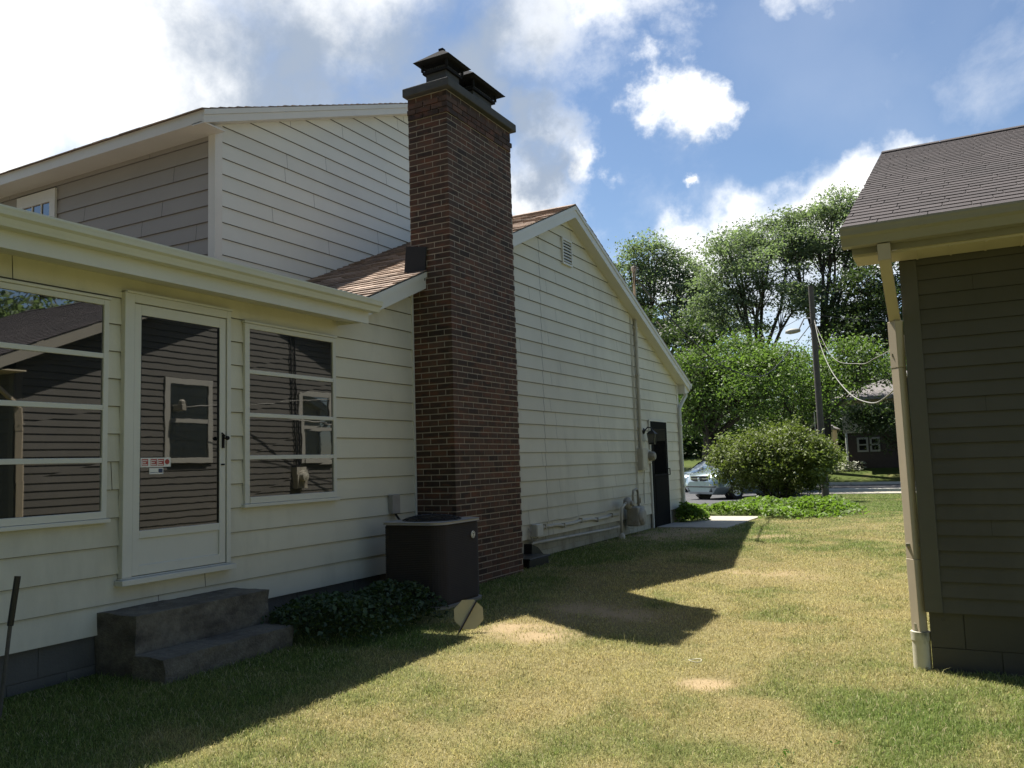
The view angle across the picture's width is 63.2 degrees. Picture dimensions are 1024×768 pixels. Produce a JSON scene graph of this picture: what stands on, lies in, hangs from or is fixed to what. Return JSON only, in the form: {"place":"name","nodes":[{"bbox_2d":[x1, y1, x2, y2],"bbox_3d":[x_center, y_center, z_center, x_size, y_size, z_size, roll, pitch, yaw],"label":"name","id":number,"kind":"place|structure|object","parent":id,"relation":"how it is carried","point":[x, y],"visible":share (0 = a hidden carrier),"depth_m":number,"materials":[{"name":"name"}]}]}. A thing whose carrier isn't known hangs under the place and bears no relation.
{"place":"outdoors","nodes":[
{"label":"outdoors","id":0,"kind":"place"},
{"bbox_2d":[0,451,1023,767],"bbox_3d":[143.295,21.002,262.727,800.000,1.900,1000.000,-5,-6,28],"label":"lawn","id":1,"kind":"structure","parent":0,"point":[872,475],"depth_m":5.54,"materials":[{"name":"green plant"}]},
{"bbox_2d":[0,576,20,718],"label":"ground stake","id":2,"kind":"object","parent":1,"relation":"on","point":[13,602],"visible":1,"depth_m":4.74,"materials":[{"name":"black plastic"}]},
{"bbox_2d":[95,588,293,684],"bbox_3d":[-2.281,1.889,6.115,0.761,0.578,1.260,-5,-6,28],"label":"concrete stoop","id":3,"kind":"object","parent":1,"relation":"on","point":[164,641],"visible":0.85,"depth_m":5.84,"materials":[{"name":"grey concrete"}]},
{"bbox_2d":[0,48,691,697],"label":"house","id":4,"kind":"structure","parent":1,"relation":"on","point":[280,352],"depth_m":9.10,"materials":[{"name":"beige"}]},
{"bbox_2d":[17,188,56,217],"bbox_3d":[-6.656,-2.026,11.626,0.880,1.300,0.035,-5,-6,28],"label":"upper window","id":5,"kind":"structure","parent":4,"relation":"in","point":[44,202],"depth_m":11.60,"materials":[{"name":"white glass"}]},
{"bbox_2d":[0,278,111,531],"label":"window","id":6,"kind":"structure","parent":4,"relation":"in","point":[54,403],"depth_m":5.59,"materials":[{"name":"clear glass"}]},
{"bbox_2d":[132,304,229,575],"bbox_3d":[-2.553,0.423,6.475,0.100,2.000,0.868,-5,-6,28],"label":"storm door","id":7,"kind":"structure","parent":4,"relation":"in","point":[178,507],"depth_m":6.46,"materials":[{"name":"clear glass"}]},
{"bbox_2d":[241,320,339,507],"bbox_3d":[-1.993,0.286,7.592,0.050,1.597,1.215,-5,-6,28],"label":"window","id":8,"kind":"structure","parent":4,"relation":"in","point":[290,421],"depth_m":7.54,"materials":[{"name":"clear glass"}]},
{"bbox_2d":[388,494,400,519],"bbox_3d":[-1.190,1.341,8.771,0.194,0.350,0.132,-5,-6,28],"label":"disconnect box","id":9,"kind":"object","parent":4,"relation":"attached to","point":[393,503],"visible":0.85,"depth_m":8.76,"materials":[{"name":"grey plastic"}]},
{"bbox_2d":[528,524,542,542],"bbox_3d":[0.324,2.084,11.570,0.096,0.257,0.338,-5,-6,28],"label":"junction box","id":10,"kind":"object","parent":4,"relation":"attached to","point":[535,530],"visible":1,"depth_m":11.55,"materials":[{"name":"grey metal"}]},
{"bbox_2d":[531,525,619,544],"bbox_3d":[1.049,2.339,12.894,0.084,0.091,3.337,-5,-6,29],"label":"gas pipe","id":11,"kind":"object","parent":4,"relation":"attached to","point":[571,536],"visible":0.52,"depth_m":12.70,"materials":[{"name":"grey metal"}]},
{"bbox_2d":[543,510,619,528],"bbox_3d":[1.117,2.129,13.084,0.055,0.161,3.042,-5,-6,28],"label":"wall conduit","id":12,"kind":"object","parent":4,"relation":"attached to","point":[564,525],"depth_m":12.93,"materials":[{"name":"grey metal"}]},
{"bbox_2d":[619,488,646,538],"bbox_3d":[2.162,2.275,14.602,0.293,0.880,1.345,-4,-6,24],"label":"gas meter","id":13,"kind":"object","parent":4,"relation":"attached to","point":[637,515],"visible":0.98,"depth_m":14.55,"materials":[{"name":"grey metal"}]},
{"bbox_2d":[629,263,647,503],"bbox_3d":[2.329,0.014,15.385,0.218,4.477,1.042,-3,-5,10],"label":"electric service","id":14,"kind":"object","parent":4,"relation":"attached to","point":[641,454],"visible":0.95,"depth_m":15.62,"materials":[{"name":"grey metal"}]},
{"bbox_2d":[642,427,656,443],"bbox_3d":[2.626,0.981,15.845,0.253,0.340,0.170,-5,-6,28],"label":"wall lantern","id":15,"kind":"object","parent":4,"relation":"attached to","point":[651,435],"depth_m":15.79,"materials":[{"name":"black metal"}]},
{"bbox_2d":[647,450,655,463],"bbox_3d":[2.665,1.390,15.934,0.178,0.260,0.210,-5,-6,28],"label":"electric meter","id":16,"kind":"object","parent":4,"relation":"attached to","point":[651,455],"visible":0.84,"depth_m":15.87,"materials":[{"name":"grey metal"}]},
{"bbox_2d":[650,421,670,527],"bbox_3d":[2.969,1.805,16.519,0.098,2.105,1.020,-5,-6,28],"label":"back door","id":17,"kind":"structure","parent":4,"relation":"in","point":[661,494],"depth_m":16.52,"materials":[{"name":"black glass"}]},
{"bbox_2d":[260,578,448,646],"bbox_3d":[-1.350,1.913,7.235,1.320,0.353,1.893,-5,-6,28],"label":"shade ivy","id":18,"kind":"object","parent":1,"relation":"on","point":[359,603],"visible":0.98,"depth_m":6.84,"materials":[{"name":"green plant"}]},
{"bbox_2d":[383,514,481,609],"bbox_3d":[-0.780,1.729,8.203,0.742,0.885,0.822,-5,-6,28],"label":"air conditioner","id":19,"kind":"object","parent":1,"relation":"on","point":[438,556],"visible":0.93,"depth_m":7.90,"materials":[{"name":"black metal"}]},
{"bbox_2d":[454,599,483,633],"bbox_3d":[-0.384,1.949,6.795,0.310,0.348,0.117,1,-6,-26],"label":"octagon sign","id":20,"kind":"object","parent":1,"relation":"on","point":[468,614],"visible":0.83,"depth_m":6.81,"materials":[{"name":"metal"}]},
{"bbox_2d":[523,544,549,568],"bbox_3d":[0.265,2.256,10.960,0.430,0.270,0.960,-5,-6,28],"label":"drain tray","id":21,"kind":"object","parent":1,"relation":"on","point":[533,555],"visible":0.52,"depth_m":10.83,"materials":[{"name":"black plastic"}]},
{"bbox_2d":[608,227,742,354],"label":"broadleaf tree","id":22,"kind":"object","parent":1,"relation":"on","point":[649,276],"visible":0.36,"depth_m":52.25,"materials":[{"name":"green plant"}]},
{"bbox_2d":[642,302,735,413],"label":"dense tree","id":23,"kind":"object","parent":1,"relation":"on","point":[670,336],"visible":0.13,"depth_m":42.11,"materials":[{"name":"green plant"}]},
{"bbox_2d":[674,501,709,521],"bbox_3d":[3.750,2.658,17.380,0.714,0.478,1.334,-5,-6,28],"label":"corner shrub","id":24,"kind":"object","parent":1,"relation":"on","point":[686,510],"visible":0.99,"depth_m":17.10,"materials":[{"name":"green plant"}]},
{"bbox_2d":[657,516,758,528],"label":"walkway","id":25,"kind":"structure","parent":1,"relation":"on","point":[718,522],"depth_m":16.56,"materials":[{"name":"concrete"}]},
{"bbox_2d":[680,347,760,460],"bbox_3d":[9.292,1.734,39.482,7.339,6.949,5.732,-5,-6,28],"label":"street tree","id":26,"kind":"object","parent":1,"relation":"on","point":[705,438],"visible":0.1,"depth_m":39.47,"materials":[{"name":"green plant"}]},
{"bbox_2d":[666,209,840,421],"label":"locust tree","id":27,"kind":"object","parent":1,"relation":"on","point":[748,263],"visible":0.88,"depth_m":45.83,"materials":[{"name":"green plant"}]},
{"bbox_2d":[668,324,840,462],"bbox_3d":[10.032,0.987,37.384,9.416,7.997,7.725,-5,-6,28],"label":"spreading tree","id":28,"kind":"object","parent":1,"relation":"on","point":[755,359],"visible":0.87,"depth_m":36.74,"materials":[{"name":"green plant"}]},
{"bbox_2d":[667,737,857,767],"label":"broadleaf weeds","id":29,"kind":"object","parent":1,"relation":"on","point":[784,752],"visible":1,"depth_m":3.97,"materials":[{"name":"green plant"}]},
{"bbox_2d":[697,414,851,498],"bbox_3d":[8.308,2.392,26.514,4.652,2.869,4.466,-5,-6,28],"label":"round bush","id":30,"kind":"object","parent":1,"relation":"on","point":[748,460],"visible":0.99,"depth_m":25.54,"materials":[{"name":"green plant"}]},
{"bbox_2d":[683,494,870,519],"bbox_3d":[5.933,2.783,19.206,4.308,0.486,4.320,-5,-6,28],"label":"ground cover","id":31,"kind":"object","parent":1,"relation":"on","point":[767,505],"visible":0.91,"depth_m":18.20,"materials":[{"name":"green plant"}]},
{"bbox_2d":[682,335,906,458],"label":"distant woodland","id":32,"kind":"object","parent":1,"relation":"on","point":[690,450],"visible":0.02,"depth_m":67.38,"materials":[{"name":"green plant"}]},
{"bbox_2d":[785,285,828,496],"bbox_3d":[10.469,0.416,29.650,1.145,7.849,0.241,-5,-6,28],"label":"utility pole","id":33,"kind":"object","parent":1,"relation":"on","point":[818,399],"visible":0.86,"depth_m":29.47,"materials":[{"name":"brown wood"}]},
{"bbox_2d":[636,279,811,376],"bbox_3d":[6.076,-1.565,22.690,1.016,2.240,16.522,-5,-6,30],"label":"service drop","id":34,"kind":"object","parent":33,"relation":"attached to","point":[647,292],"visible":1,"depth_m":21.22,"materials":[{"name":"black metal"}]},
{"bbox_2d":[673,312,810,367],"bbox_3d":[7.046,-1.577,25.430,0.358,2.584,11.216,-6,-7,39],"label":"span wire","id":35,"kind":"object","parent":33,"relation":"attached to","point":[743,349],"visible":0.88,"depth_m":25.62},
{"bbox_2d":[814,320,892,403],"bbox_3d":[7.537,-1.173,19.107,0.089,3.985,21.690,-3,-6,17],"label":"slack cable","id":36,"kind":"object","parent":33,"relation":"attached to","point":[842,385],"visible":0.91,"depth_m":17.82,"materials":[{"name":"metal"}]},
{"bbox_2d":[819,315,902,320],"bbox_3d":[13.656,-2.437,31.014,6.303,0.170,0.094,1,-6,-24],"label":"span wire","id":37,"kind":"object","parent":33,"relation":"attached to","point":[857,319],"visible":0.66,"depth_m":30.59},
{"bbox_2d":[715,324,906,487],"bbox_3d":[13.582,1.093,37.919,9.388,7.670,7.912,-5,-6,28],"label":"spreading tree","id":38,"kind":"object","parent":1,"relation":"on","point":[855,350],"visible":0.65,"depth_m":37.76,"materials":[{"name":"green plant"}]},
{"bbox_2d":[746,181,898,471],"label":"locust tree","id":39,"kind":"object","parent":1,"relation":"on","point":[838,212],"visible":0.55,"depth_m":45.84,"materials":[{"name":"green plant"}]},
{"bbox_2d":[809,421,840,448],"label":"shed","id":40,"kind":"structure","parent":1,"relation":"on","point":[834,429],"depth_m":53.08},
{"bbox_2d":[834,461,865,471],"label":"pale plant","id":41,"kind":"object","parent":1,"relation":"on","point":[850,468],"visible":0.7,"depth_m":44.85,"materials":[{"name":"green plant"}]},
{"bbox_2d":[794,260,908,398],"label":"dense tree","id":42,"kind":"object","parent":1,"relation":"on","point":[870,308],"visible":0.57,"depth_m":42.24,"materials":[{"name":"green plant"}]},
{"bbox_2d":[824,395,912,455],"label":"dense tree","id":43,"kind":"object","parent":1,"relation":"on","point":[875,419],"visible":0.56,"depth_m":40.27,"materials":[{"name":"green plant"}]},
{"bbox_2d":[832,371,913,468],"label":"house","id":44,"kind":"structure","parent":1,"relation":"on","point":[857,445],"depth_m":45.12,"materials":[{"name":"brick"}]},
{"bbox_2d":[857,437,868,451],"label":"window","id":45,"kind":"structure","parent":44,"relation":"in","point":[862,443],"depth_m":45.25,"materials":[{"name":"white glass"}]},
{"bbox_2d":[869,437,880,451],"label":"window","id":46,"kind":"structure","parent":44,"relation":"in","point":[872,440],"depth_m":44.96,"materials":[{"name":"white glass"}]},
{"bbox_2d":[839,125,1023,676],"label":"garage","id":47,"kind":"structure","parent":1,"relation":"on","point":[943,220],"depth_m":5.43,"materials":[{"name":"brown"}]},
{"bbox_2d":[910,623,932,669],"bbox_3d":[2.715,1.808,5.503,0.122,0.448,0.122,-5,-6,28],"label":"drain standpipe","id":48,"kind":"object","parent":47,"relation":"attached to","point":[921,649],"visible":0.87,"depth_m":5.46,"materials":[{"name":"white plastic"}]},
{"bbox_2d":[0,0,1023,435],"label":"sky","id":49,"kind":"structure","parent":0,"point":[685,118],"materials":[{"name":"blue"}]},
{"bbox_2d":[685,491,820,505],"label":"driveway","id":50,"kind":"structure","parent":0,"point":[692,498],"depth_m":30.82,"materials":[{"name":"concrete"}]},
{"bbox_2d":[685,456,804,498],"bbox_3d":[8.853,3.352,31.320,4.962,1.893,2.357,1,-6,-30],"label":"minivan","id":51,"kind":"object","parent":50,"relation":"on","point":[698,485],"visible":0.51,"depth_m":29.96,"materials":[{"name":"silver metal"}]},
{"bbox_2d":[685,484,915,492],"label":"street","id":52,"kind":"structure","parent":0,"point":[868,486],"depth_m":37.68,"materials":[{"name":"grey asphalt"}]},
{"bbox_2d":[684,460,709,491],"bbox_3d":[9.602,4.232,38.696,4.750,1.510,1.830,2,-7,-37],"label":"parked car","id":53,"kind":"object","parent":52,"relation":"on","point":[697,467],"visible":0.02,"depth_m":38.18,"materials":[{"name":"silver metal"}]},
{"bbox_2d":[828,481,900,491],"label":"street kerb","id":54,"kind":"structure","parent":52,"relation":"on","point":[859,489],"depth_m":33.57,"materials":[{"name":"concrete"}]},
{"bbox_2d":[800,491,900,493],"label":"pavement","id":55,"kind":"structure","parent":0,"point":[889,492],"depth_m":31.64,"materials":[{"name":"concrete"}]},
{"bbox_3d":[3.719,-0.387,7.820,0.225,0.170,0.099,-5,-6,28],"label":"cable bracket","id":56,"kind":"object","parent":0,"visible":0},
{"bbox_2d":[814,322,889,363],"bbox_3d":[7.300,-1.284,18.689,0.231,3.668,22.640,-4,-6,18],"label":"thin cable","id":57,"kind":"object","parent":56,"relation":"attached to","point":[851,363],"visible":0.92,"depth_m":16.26,"materials":[{"name":"metal"}]}
]}

